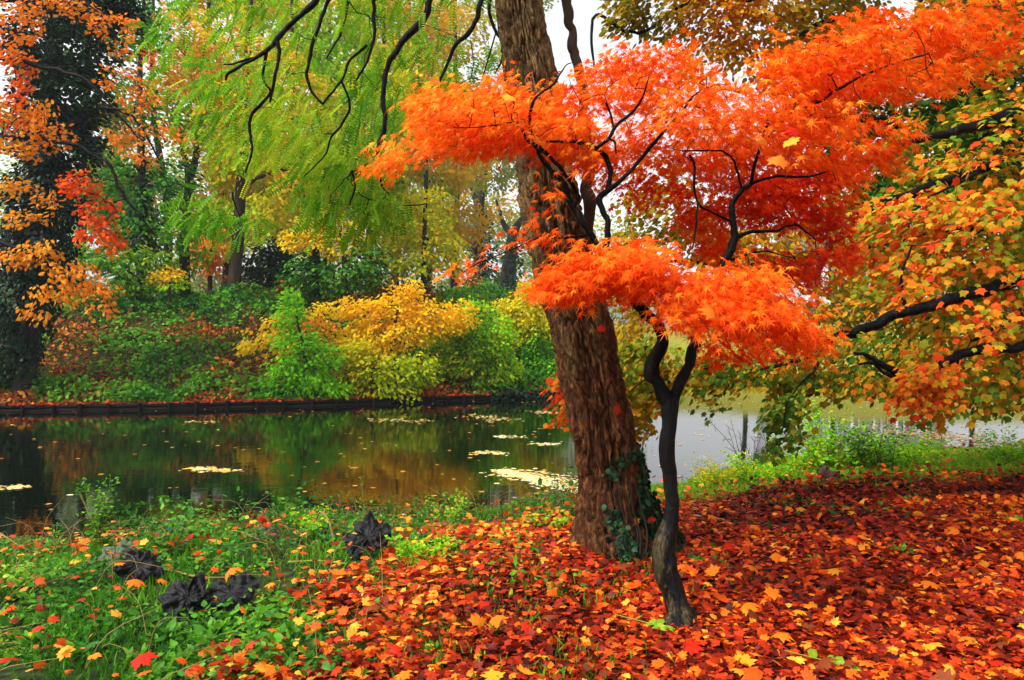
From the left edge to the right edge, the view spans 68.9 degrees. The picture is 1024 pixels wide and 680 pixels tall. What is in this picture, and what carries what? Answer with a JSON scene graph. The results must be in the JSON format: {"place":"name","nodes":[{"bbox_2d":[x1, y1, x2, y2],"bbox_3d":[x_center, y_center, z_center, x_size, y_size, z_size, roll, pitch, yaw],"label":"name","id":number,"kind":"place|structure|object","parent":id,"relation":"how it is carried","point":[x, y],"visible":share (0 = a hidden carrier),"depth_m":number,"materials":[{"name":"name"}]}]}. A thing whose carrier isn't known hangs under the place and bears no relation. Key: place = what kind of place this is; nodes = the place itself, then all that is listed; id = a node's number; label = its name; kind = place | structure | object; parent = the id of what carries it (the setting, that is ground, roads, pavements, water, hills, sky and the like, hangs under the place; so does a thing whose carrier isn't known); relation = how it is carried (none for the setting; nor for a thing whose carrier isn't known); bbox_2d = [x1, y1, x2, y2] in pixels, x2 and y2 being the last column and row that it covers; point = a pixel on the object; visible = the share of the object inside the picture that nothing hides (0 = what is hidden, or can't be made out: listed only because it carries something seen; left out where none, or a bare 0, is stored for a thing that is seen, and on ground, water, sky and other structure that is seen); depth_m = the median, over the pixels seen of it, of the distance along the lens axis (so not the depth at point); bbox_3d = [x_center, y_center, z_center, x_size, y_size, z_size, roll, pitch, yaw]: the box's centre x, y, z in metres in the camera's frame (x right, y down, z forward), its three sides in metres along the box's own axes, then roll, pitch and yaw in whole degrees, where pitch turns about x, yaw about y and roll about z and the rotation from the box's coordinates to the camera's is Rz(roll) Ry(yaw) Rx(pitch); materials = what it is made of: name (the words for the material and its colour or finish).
{"place":"outdoors","nodes":[
{"label":"outdoors","id":0,"kind":"place"},
{"bbox_2d":[0,383,1023,546],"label":"pond water","id":1,"kind":"structure","parent":0,"point":[297,446],"depth_m":12.84,"materials":[{"name":"green liquid"}]},
{"bbox_2d":[0,401,1021,542],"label":"floating leaves","id":2,"kind":"object","parent":1,"relation":"on","point":[523,476],"visible":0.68,"depth_m":10.82,"materials":[{"name":"plant"}]},
{"bbox_2d":[0,296,1023,679],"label":"ground","id":3,"kind":"structure","parent":0,"point":[264,580],"depth_m":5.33,"materials":[{"name":"plant"}]},
{"bbox_2d":[17,625,41,646],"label":"broadleaf weed","id":4,"kind":"object","parent":3,"relation":"on","point":[27,637],"visible":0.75,"depth_m":3.70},
{"bbox_2d":[0,358,69,396],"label":"shrub","id":5,"kind":"object","parent":3,"relation":"on","point":[42,381],"visible":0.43,"depth_m":20.81,"materials":[{"name":"brown plant"}]},
{"bbox_2d":[34,523,67,554],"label":"water edge plant","id":6,"kind":"object","parent":3,"relation":"on","point":[48,538],"visible":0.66,"depth_m":6.29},
{"bbox_2d":[0,0,151,400],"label":"ivy clad tree","id":7,"kind":"object","parent":3,"relation":"on","point":[23,344],"visible":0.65,"depth_m":20.45,"materials":[{"name":"green plant"}]},
{"bbox_2d":[59,636,100,659],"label":"broadleaf weed","id":8,"kind":"object","parent":3,"relation":"on","point":[87,647],"visible":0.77,"depth_m":3.61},
{"bbox_2d":[0,0,179,287],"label":"woodland tree","id":9,"kind":"object","parent":3,"relation":"on","point":[115,128],"visible":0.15,"depth_m":39.14,"materials":[{"name":"orange plant"}]},
{"bbox_2d":[72,473,120,548],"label":"water edge plant","id":10,"kind":"object","parent":3,"relation":"on","point":[99,524],"visible":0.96,"depth_m":6.12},
{"bbox_2d":[0,0,197,327],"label":"overhanging maple","id":11,"kind":"object","parent":3,"relation":"on","point":[23,254],"visible":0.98,"depth_m":17.46,"materials":[{"name":"orange plant"}]},
{"bbox_2d":[94,538,136,565],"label":"wilted leaf","id":12,"kind":"object","parent":3,"relation":"on","point":[124,545],"visible":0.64,"depth_m":5.35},
{"bbox_2d":[60,240,173,311],"bbox_3d":[-13.893,-2.144,26.041,4.242,2.610,1.832,0,0,0],"label":"shrub","id":13,"kind":"object","parent":3,"relation":"on","point":[114,269],"visible":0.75,"depth_m":25.85,"materials":[{"name":"green plant"}]},
{"bbox_2d":[120,643,148,664],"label":"broadleaf weed","id":14,"kind":"object","parent":3,"relation":"on","point":[143,649],"visible":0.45,"depth_m":3.57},
{"bbox_2d":[126,575,145,588],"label":"fallen leaf","id":15,"kind":"object","parent":3,"relation":"on","point":[133,581],"visible":1,"depth_m":4.40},
{"bbox_2d":[111,548,163,582],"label":"wilted leaf","id":16,"kind":"object","parent":3,"relation":"on","point":[142,573],"visible":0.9,"depth_m":4.68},
{"bbox_2d":[82,0,205,303],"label":"slender green tree","id":17,"kind":"object","parent":3,"relation":"on","point":[143,190],"visible":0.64,"depth_m":26.84,"materials":[{"name":"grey plant"}]},
{"bbox_2d":[131,650,158,670],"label":"fallen leaf","id":18,"kind":"object","parent":3,"relation":"on","point":[144,658],"visible":0.98,"depth_m":3.33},
{"bbox_2d":[63,0,258,284],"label":"woodland tree","id":19,"kind":"object","parent":3,"relation":"on","point":[158,149],"visible":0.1,"depth_m":39.84,"materials":[{"name":"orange plant"}]},
{"bbox_2d":[140,616,189,646],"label":"broadleaf weed","id":20,"kind":"object","parent":3,"relation":"on","point":[171,624],"visible":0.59,"depth_m":3.82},
{"bbox_2d":[140,515,191,556],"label":"water edge plant","id":21,"kind":"object","parent":3,"relation":"on","point":[169,537],"visible":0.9,"depth_m":5.61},
{"bbox_2d":[145,264,192,308],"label":"shrub","id":22,"kind":"object","parent":3,"relation":"on","point":[166,277],"visible":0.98,"depth_m":25.92,"materials":[{"name":"yellow plant"}]},
{"bbox_2d":[157,520,192,550],"bbox_3d":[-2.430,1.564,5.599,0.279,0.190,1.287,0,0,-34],"label":"wilted leaf","id":23,"kind":"object","parent":3,"relation":"on","point":[159,532],"visible":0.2,"depth_m":6.06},
{"bbox_2d":[156,572,213,617],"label":"wilted leaf","id":24,"kind":"object","parent":3,"relation":"on","point":[177,596],"visible":0.98,"depth_m":4.17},
{"bbox_2d":[135,6,271,297],"bbox_3d":[-11.349,-6.899,28.054,5.372,11.101,2.956,0,0,0],"label":"forked tree","id":25,"kind":"object","parent":3,"relation":"on","point":[183,264],"visible":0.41,"depth_m":27.83,"materials":[{"name":"green plant"}]},
{"bbox_2d":[190,225,232,291],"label":"golden maple","id":26,"kind":"object","parent":3,"relation":"on","point":[213,266],"visible":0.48,"depth_m":29.91,"materials":[{"name":"brown plant"}]},
{"bbox_2d":[191,616,237,634],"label":"broadleaf weed","id":27,"kind":"object","parent":3,"relation":"on","point":[232,625],"visible":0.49,"depth_m":3.94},
{"bbox_2d":[206,570,260,617],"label":"wilted leaf","id":28,"kind":"object","parent":3,"relation":"on","point":[236,589],"visible":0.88,"depth_m":4.21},
{"bbox_2d":[174,0,317,287],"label":"woodland tree","id":29,"kind":"object","parent":3,"relation":"on","point":[249,189],"visible":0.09,"depth_m":41.66,"materials":[{"name":"green plant"}]},
{"bbox_2d":[178,0,341,300],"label":"smooth trunk tree","id":30,"kind":"object","parent":3,"relation":"on","point":[235,268],"visible":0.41,"depth_m":27.30,"materials":[{"name":"green plant"}]},
{"bbox_2d":[249,526,277,538],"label":"wilted leaf","id":31,"kind":"object","parent":3,"relation":"on","point":[268,532],"visible":0.48,"depth_m":6.11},
{"bbox_2d":[241,230,301,298],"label":"dark evergreen bush","id":32,"kind":"object","parent":3,"relation":"on","point":[270,260],"visible":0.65,"depth_m":29.13,"materials":[{"name":"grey plant"}]},
{"bbox_2d":[184,0,372,262],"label":"woodland tree","id":33,"kind":"object","parent":3,"relation":"on","point":[328,17],"visible":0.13,"depth_m":35.63,"materials":[{"name":"green plant"}]},
{"bbox_2d":[0,266,558,404],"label":"ground cover","id":34,"kind":"object","parent":3,"relation":"on","point":[489,292],"visible":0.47,"depth_m":23.80,"materials":[{"name":"plant"}]},
{"bbox_2d":[0,392,559,411],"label":"wooden bank edging","id":35,"kind":"object","parent":3,"relation":"on","point":[226,404],"visible":0.6,"depth_m":20.88,"materials":[{"name":"wood"}]},
{"bbox_2d":[0,389,559,405],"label":"bank leaves","id":36,"kind":"object","parent":3,"relation":"on","point":[160,402],"visible":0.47,"depth_m":20.89,"materials":[{"name":"plant"}]},
{"bbox_2d":[0,472,577,679],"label":"dry stems","id":37,"kind":"object","parent":3,"relation":"on","point":[135,535],"visible":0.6,"depth_m":5.67,"materials":[{"name":"plant"}]},
{"bbox_2d":[232,302,350,389],"bbox_3d":[-6.742,0.220,23.015,3.794,2.806,1.424,0,0,0],"label":"shrub","id":38,"kind":"object","parent":3,"relation":"on","point":[251,347],"visible":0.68,"depth_m":22.87,"materials":[{"name":"yellow plant"}]},
{"bbox_2d":[259,284,356,399],"bbox_3d":[-5.963,0.155,21.837,2.868,3.587,1.535,0,0,0],"label":"shrub","id":39,"kind":"object","parent":3,"relation":"on","point":[305,377],"visible":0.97,"depth_m":21.64,"materials":[{"name":"green plant"}]},
{"bbox_2d":[285,503,333,538],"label":"water edge plant","id":40,"kind":"object","parent":3,"relation":"on","point":[309,528],"visible":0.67,"depth_m":6.14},
{"bbox_2d":[300,511,334,540],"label":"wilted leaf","id":41,"kind":"object","parent":3,"relation":"on","point":[324,528],"visible":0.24,"depth_m":6.11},
{"bbox_2d":[0,125,644,322],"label":"wood","id":42,"kind":"object","parent":3,"relation":"on","point":[527,259],"visible":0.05,"depth_m":91.87,"materials":[{"name":"plant"}]},
{"bbox_2d":[246,0,423,292],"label":"woodland tree","id":43,"kind":"object","parent":3,"relation":"on","point":[282,78],"visible":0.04,"depth_m":43.88,"materials":[{"name":"green plant"}]},
{"bbox_2d":[275,206,396,310],"bbox_3d":[-6.356,-2.765,26.960,4.398,4.260,2.381,0,0,0],"label":"shrub","id":44,"kind":"object","parent":3,"relation":"on","point":[343,273],"visible":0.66,"depth_m":26.82,"materials":[{"name":"green plant"}]},
{"bbox_2d":[270,48,414,307],"bbox_3d":[-6.277,-5.969,28.062,5.326,10.306,2.886,0,0,0],"label":"tree","id":45,"kind":"object","parent":3,"relation":"on","point":[315,257],"visible":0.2,"depth_m":27.83,"materials":[{"name":"green plant"}]},
{"bbox_2d":[345,477,384,520],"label":"water edge plant","id":46,"kind":"object","parent":3,"relation":"on","point":[371,500],"visible":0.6,"depth_m":6.28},
{"bbox_2d":[342,510,392,558],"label":"wilted leaf","id":47,"kind":"object","parent":3,"relation":"on","point":[370,530],"visible":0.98,"depth_m":5.33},
{"bbox_2d":[302,0,461,287],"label":"woodland tree","id":48,"kind":"object","parent":3,"relation":"on","point":[404,134],"visible":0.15,"depth_m":36.93,"materials":[{"name":"green plant"}]},
{"bbox_2d":[327,337,446,402],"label":"shrub","id":49,"kind":"object","parent":3,"relation":"on","point":[412,368],"visible":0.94,"depth_m":22.38,"materials":[{"name":"green plant"}]},
{"bbox_2d":[308,0,483,289],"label":"woodland tree","id":50,"kind":"object","parent":3,"relation":"on","point":[443,49],"visible":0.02,"depth_m":45.91,"materials":[{"name":"green plant"}]},
{"bbox_2d":[111,0,684,560],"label":"locust tree","id":51,"kind":"object","parent":3,"relation":"on","point":[589,372],"visible":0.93,"depth_m":5.47,"materials":[{"name":"green plant"}]},
{"bbox_2d":[601,442,687,563],"bbox_3d":[0.947,1.199,5.401,0.761,0.868,0.410,0,0,-37],"label":"ivy plant","id":52,"kind":"object","parent":51,"relation":"attached to","point":[651,501],"visible":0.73,"depth_m":5.29,"materials":[{"name":"green plant"}]},
{"bbox_2d":[328,273,486,385],"bbox_3d":[-3.347,-0.162,23.499,5.100,3.879,1.986,0,0,0],"label":"shrub","id":53,"kind":"object","parent":3,"relation":"on","point":[414,320],"visible":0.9,"depth_m":23.29,"materials":[{"name":"yellow plant"}]},
{"bbox_2d":[353,170,477,304],"bbox_3d":[-3.724,-3.881,28.935,4.841,5.465,2.442,0,0,0],"label":"yellow birch","id":54,"kind":"object","parent":3,"relation":"on","point":[429,260],"visible":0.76,"depth_m":28.84,"materials":[{"name":"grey plant"}]},
{"bbox_2d":[337,0,502,291],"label":"woodland tree","id":55,"kind":"object","parent":3,"relation":"on","point":[456,176],"visible":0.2,"depth_m":39.55,"materials":[{"name":"plant"}]},
{"bbox_2d":[384,527,462,565],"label":"water edge plant","id":56,"kind":"object","parent":3,"relation":"on","point":[404,546],"visible":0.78,"depth_m":5.09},
{"bbox_2d":[422,637,443,656],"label":"broadleaf weed","id":57,"kind":"object","parent":3,"relation":"on","point":[436,645],"visible":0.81,"depth_m":3.63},
{"bbox_2d":[424,491,468,529],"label":"water edge plant","id":58,"kind":"object","parent":3,"relation":"on","point":[455,513],"visible":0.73,"depth_m":6.45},
{"bbox_2d":[433,108,502,300],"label":"hazy ivy tree","id":59,"kind":"object","parent":3,"relation":"on","point":[486,272],"visible":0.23,"depth_m":69.52,"materials":[{"name":"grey plant"}]},
{"bbox_2d":[413,294,524,392],"bbox_3d":[-1.463,0.294,24.511,3.756,3.642,1.934,0,0,0],"label":"shrub","id":60,"kind":"object","parent":3,"relation":"on","point":[452,350],"visible":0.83,"depth_m":24.21,"materials":[{"name":"green plant"}]},
{"bbox_2d":[389,0,558,301],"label":"woodland tree","id":61,"kind":"object","parent":3,"relation":"on","point":[506,173],"visible":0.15,"depth_m":53.34,"materials":[{"name":"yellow plant"}]},
{"bbox_2d":[397,355,553,399],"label":"shrub","id":62,"kind":"object","parent":3,"relation":"on","point":[526,395],"visible":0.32,"depth_m":23.83,"materials":[{"name":"green plant"}]},
{"bbox_2d":[485,183,530,297],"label":"hazy forked tree","id":63,"kind":"object","parent":3,"relation":"on","point":[509,271],"visible":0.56,"depth_m":73.54,"materials":[{"name":"grey plant"}]},
{"bbox_2d":[0,441,1022,679],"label":"weeds","id":64,"kind":"object","parent":3,"relation":"on","point":[201,634],"visible":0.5,"depth_m":4.55,"materials":[{"name":"plant"}]},
{"bbox_2d":[0,442,1023,679],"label":"leaf litter","id":65,"kind":"object","parent":3,"relation":"on","point":[715,658],"visible":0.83,"depth_m":4.33,"materials":[{"name":"plant"}]},
{"bbox_2d":[256,664,284,678],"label":"fallen leaf","id":66,"kind":"object","parent":65,"relation":"on","point":[270,669],"visible":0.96,"depth_m":3.27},
{"bbox_2d":[388,645,403,657],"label":"fallen leaf","id":67,"kind":"object","parent":65,"relation":"on","point":[395,649],"visible":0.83,"depth_m":3.55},
{"bbox_2d":[395,671,410,679],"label":"fallen leaf","id":68,"kind":"object","parent":65,"relation":"on","point":[402,675],"visible":1,"depth_m":3.35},
{"bbox_2d":[468,613,486,632],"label":"fallen leaf","id":69,"kind":"object","parent":65,"relation":"on","point":[476,619],"visible":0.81,"depth_m":3.92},
{"bbox_2d":[480,665,504,679],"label":"fallen leaf","id":70,"kind":"object","parent":65,"relation":"on","point":[491,673],"visible":1,"depth_m":3.28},
{"bbox_2d":[484,614,508,627],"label":"fallen leaf","id":71,"kind":"object","parent":65,"relation":"on","point":[495,620],"visible":0.93,"depth_m":3.98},
{"bbox_2d":[615,614,675,630],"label":"fallen sprig","id":72,"kind":"object","parent":65,"relation":"on","point":[658,623],"visible":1,"depth_m":3.94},
{"bbox_2d":[681,639,703,655],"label":"fallen leaf","id":73,"kind":"object","parent":65,"relation":"on","point":[691,646],"visible":0.98,"depth_m":3.60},
{"bbox_2d":[703,564,721,576],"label":"fallen leaf","id":74,"kind":"object","parent":65,"relation":"on","point":[713,570],"visible":1,"depth_m":4.71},
{"bbox_2d":[713,590,731,602],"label":"fallen leaf","id":75,"kind":"object","parent":65,"relation":"on","point":[721,597],"visible":1,"depth_m":4.29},
{"bbox_2d":[735,651,756,666],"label":"fallen leaf","id":76,"kind":"object","parent":65,"relation":"on","point":[745,659],"visible":1,"depth_m":3.49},
{"bbox_2d":[740,601,759,610],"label":"fallen leaf","id":77,"kind":"object","parent":65,"relation":"on","point":[749,605],"visible":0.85,"depth_m":4.14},
{"bbox_2d":[740,666,768,679],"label":"fallen leaf","id":78,"kind":"object","parent":65,"relation":"on","point":[753,673],"visible":1,"depth_m":3.34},
{"bbox_2d":[763,586,782,600],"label":"fallen leaf","id":79,"kind":"object","parent":65,"relation":"on","point":[772,593],"visible":1,"depth_m":4.30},
{"bbox_2d":[785,649,860,670],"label":"fallen sprig","id":80,"kind":"object","parent":65,"relation":"on","point":[812,653],"visible":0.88,"depth_m":3.50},
{"bbox_2d":[814,657,836,669],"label":"fallen leaf","id":81,"kind":"object","parent":65,"relation":"on","point":[824,663],"visible":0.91,"depth_m":3.42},
{"bbox_2d":[920,579,940,588],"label":"fallen leaf","id":82,"kind":"object","parent":65,"relation":"on","point":[925,583],"visible":1,"depth_m":4.50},
{"bbox_2d":[922,642,943,652],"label":"fallen leaf","id":83,"kind":"object","parent":65,"relation":"on","point":[930,646],"visible":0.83,"depth_m":3.59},
{"bbox_2d":[930,668,954,679],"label":"fallen leaf","id":84,"kind":"object","parent":65,"relation":"on","point":[946,675],"visible":1,"depth_m":3.25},
{"bbox_2d":[481,276,556,384],"bbox_3d":[0.622,-0.024,27.020,3.522,4.647,1.961,0,0,0],"label":"shrub","id":85,"kind":"object","parent":3,"relation":"on","point":[531,330],"visible":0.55,"depth_m":26.68,"materials":[{"name":"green plant"}]},
{"bbox_2d":[522,510,572,527],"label":"water edge plant","id":86,"kind":"object","parent":3,"relation":"on","point":[562,519],"visible":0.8,"depth_m":6.09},
{"bbox_2d":[353,0,1023,627],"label":"japanese maple","id":87,"kind":"object","parent":3,"relation":"on","point":[757,310],"visible":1,"depth_m":4.13,"materials":[{"name":"orange plant"}]},
{"bbox_2d":[696,304,717,323],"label":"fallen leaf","id":88,"kind":"object","parent":87,"relation":"on","point":[709,312],"visible":1,"depth_m":3.29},
{"bbox_2d":[767,155,788,168],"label":"fallen leaf","id":89,"kind":"object","parent":87,"relation":"on","point":[779,160],"visible":1,"depth_m":3.70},
{"bbox_2d":[783,137,800,149],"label":"fallen leaf","id":90,"kind":"object","parent":87,"relation":"on","point":[791,141],"visible":1,"depth_m":3.66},
{"bbox_2d":[783,125,800,137],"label":"fallen leaf","id":91,"kind":"object","parent":87,"relation":"on","point":[794,131],"visible":1,"depth_m":3.69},
{"bbox_2d":[684,450,764,489],"bbox_3d":[2.489,1.591,8.711,0.920,0.673,0.988,0,0,0],"label":"sapling","id":92,"kind":"object","parent":3,"relation":"on","point":[713,478],"visible":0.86,"depth_m":8.58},
{"bbox_2d":[718,449,804,485],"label":"sapling","id":93,"kind":"object","parent":3,"relation":"on","point":[767,471],"visible":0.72,"depth_m":8.60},
{"bbox_2d":[732,108,798,319],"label":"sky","id":94,"kind":"structure","parent":3,"relation":"on","point":[761,244],"depth_m":48.00,"materials":[{"name":"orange plant"}]},
{"bbox_2d":[539,0,1023,466],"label":"autumn maple","id":95,"kind":"object","parent":3,"relation":"on","point":[912,379],"visible":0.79,"depth_m":6.78,"materials":[{"name":"orange plant"}]},
{"bbox_2d":[771,632,793,642],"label":"fallen leaf","id":96,"kind":"object","parent":3,"relation":"on","point":[783,637],"visible":1,"depth_m":3.72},
{"bbox_2d":[765,428,836,472],"bbox_3d":[3.565,1.388,9.216,0.720,0.799,0.902,0,0,-34],"label":"sapling","id":97,"kind":"object","parent":3,"relation":"on","point":[802,460],"visible":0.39,"depth_m":9.16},
{"bbox_2d":[628,371,976,388],"bbox_3d":[13.777,1.639,30.988,20.799,0.691,7.747,0,0,0],"label":"bank","id":98,"kind":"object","parent":3,"relation":"on","point":[764,375],"visible":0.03,"depth_m":32.29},
{"bbox_2d":[590,0,1023,367],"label":"maple tree","id":99,"kind":"object","parent":3,"relation":"on","point":[803,15],"visible":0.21,"depth_m":10.35,"materials":[{"name":"orange plant"}]},
{"bbox_2d":[815,464,844,481],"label":"wilted leaf","id":100,"kind":"object","parent":3,"relation":"on","point":[823,469],"visible":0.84,"depth_m":8.11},
{"bbox_2d":[795,390,880,469],"bbox_3d":[3.762,1.165,8.889,0.934,1.194,1.169,0,0,-27],"label":"sapling","id":101,"kind":"object","parent":3,"relation":"on","point":[821,439],"visible":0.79,"depth_m":8.83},
{"bbox_2d":[805,430,871,469],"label":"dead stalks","id":102,"kind":"object","parent":3,"relation":"on","point":[838,451],"visible":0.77,"depth_m":8.77,"materials":[{"name":"brown plant"}]},
{"bbox_2d":[760,229,942,324],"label":"sky","id":103,"kind":"structure","parent":3,"relation":"on","point":[808,296],"depth_m":58.00,"materials":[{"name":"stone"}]},
{"bbox_2d":[822,414,931,470],"bbox_3d":[4.255,1.306,9.033,1.191,0.812,1.084,0,0,-33],"label":"sapling","id":104,"kind":"object","parent":3,"relation":"on","point":[867,452],"visible":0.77,"depth_m":8.86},
{"bbox_2d":[847,419,962,468],"bbox_3d":[4.856,1.366,9.251,1.251,0.760,1.217,0,0,-41],"label":"sapling","id":105,"kind":"object","parent":3,"relation":"on","point":[919,452],"visible":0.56,"depth_m":9.06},
{"bbox_2d":[818,34,1023,397],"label":"beech tree","id":106,"kind":"object","parent":3,"relation":"on","point":[970,245],"visible":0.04,"depth_m":14.81,"materials":[{"name":"orange plant"}]},
{"bbox_2d":[969,422,1023,463],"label":"sapling","id":107,"kind":"object","parent":3,"relation":"on","point":[1009,450],"visible":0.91,"depth_m":9.22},
{"bbox_2d":[0,0,1023,325],"label":"sky","id":108,"kind":"structure","parent":0,"point":[584,10],"materials":[{"name":"white"}]},
{"bbox_2d":[705,416,760,471],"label":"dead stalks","id":109,"kind":"object","parent":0,"point":[755,448],"visible":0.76,"depth_m":9.19,"materials":[{"name":"brown plant"}]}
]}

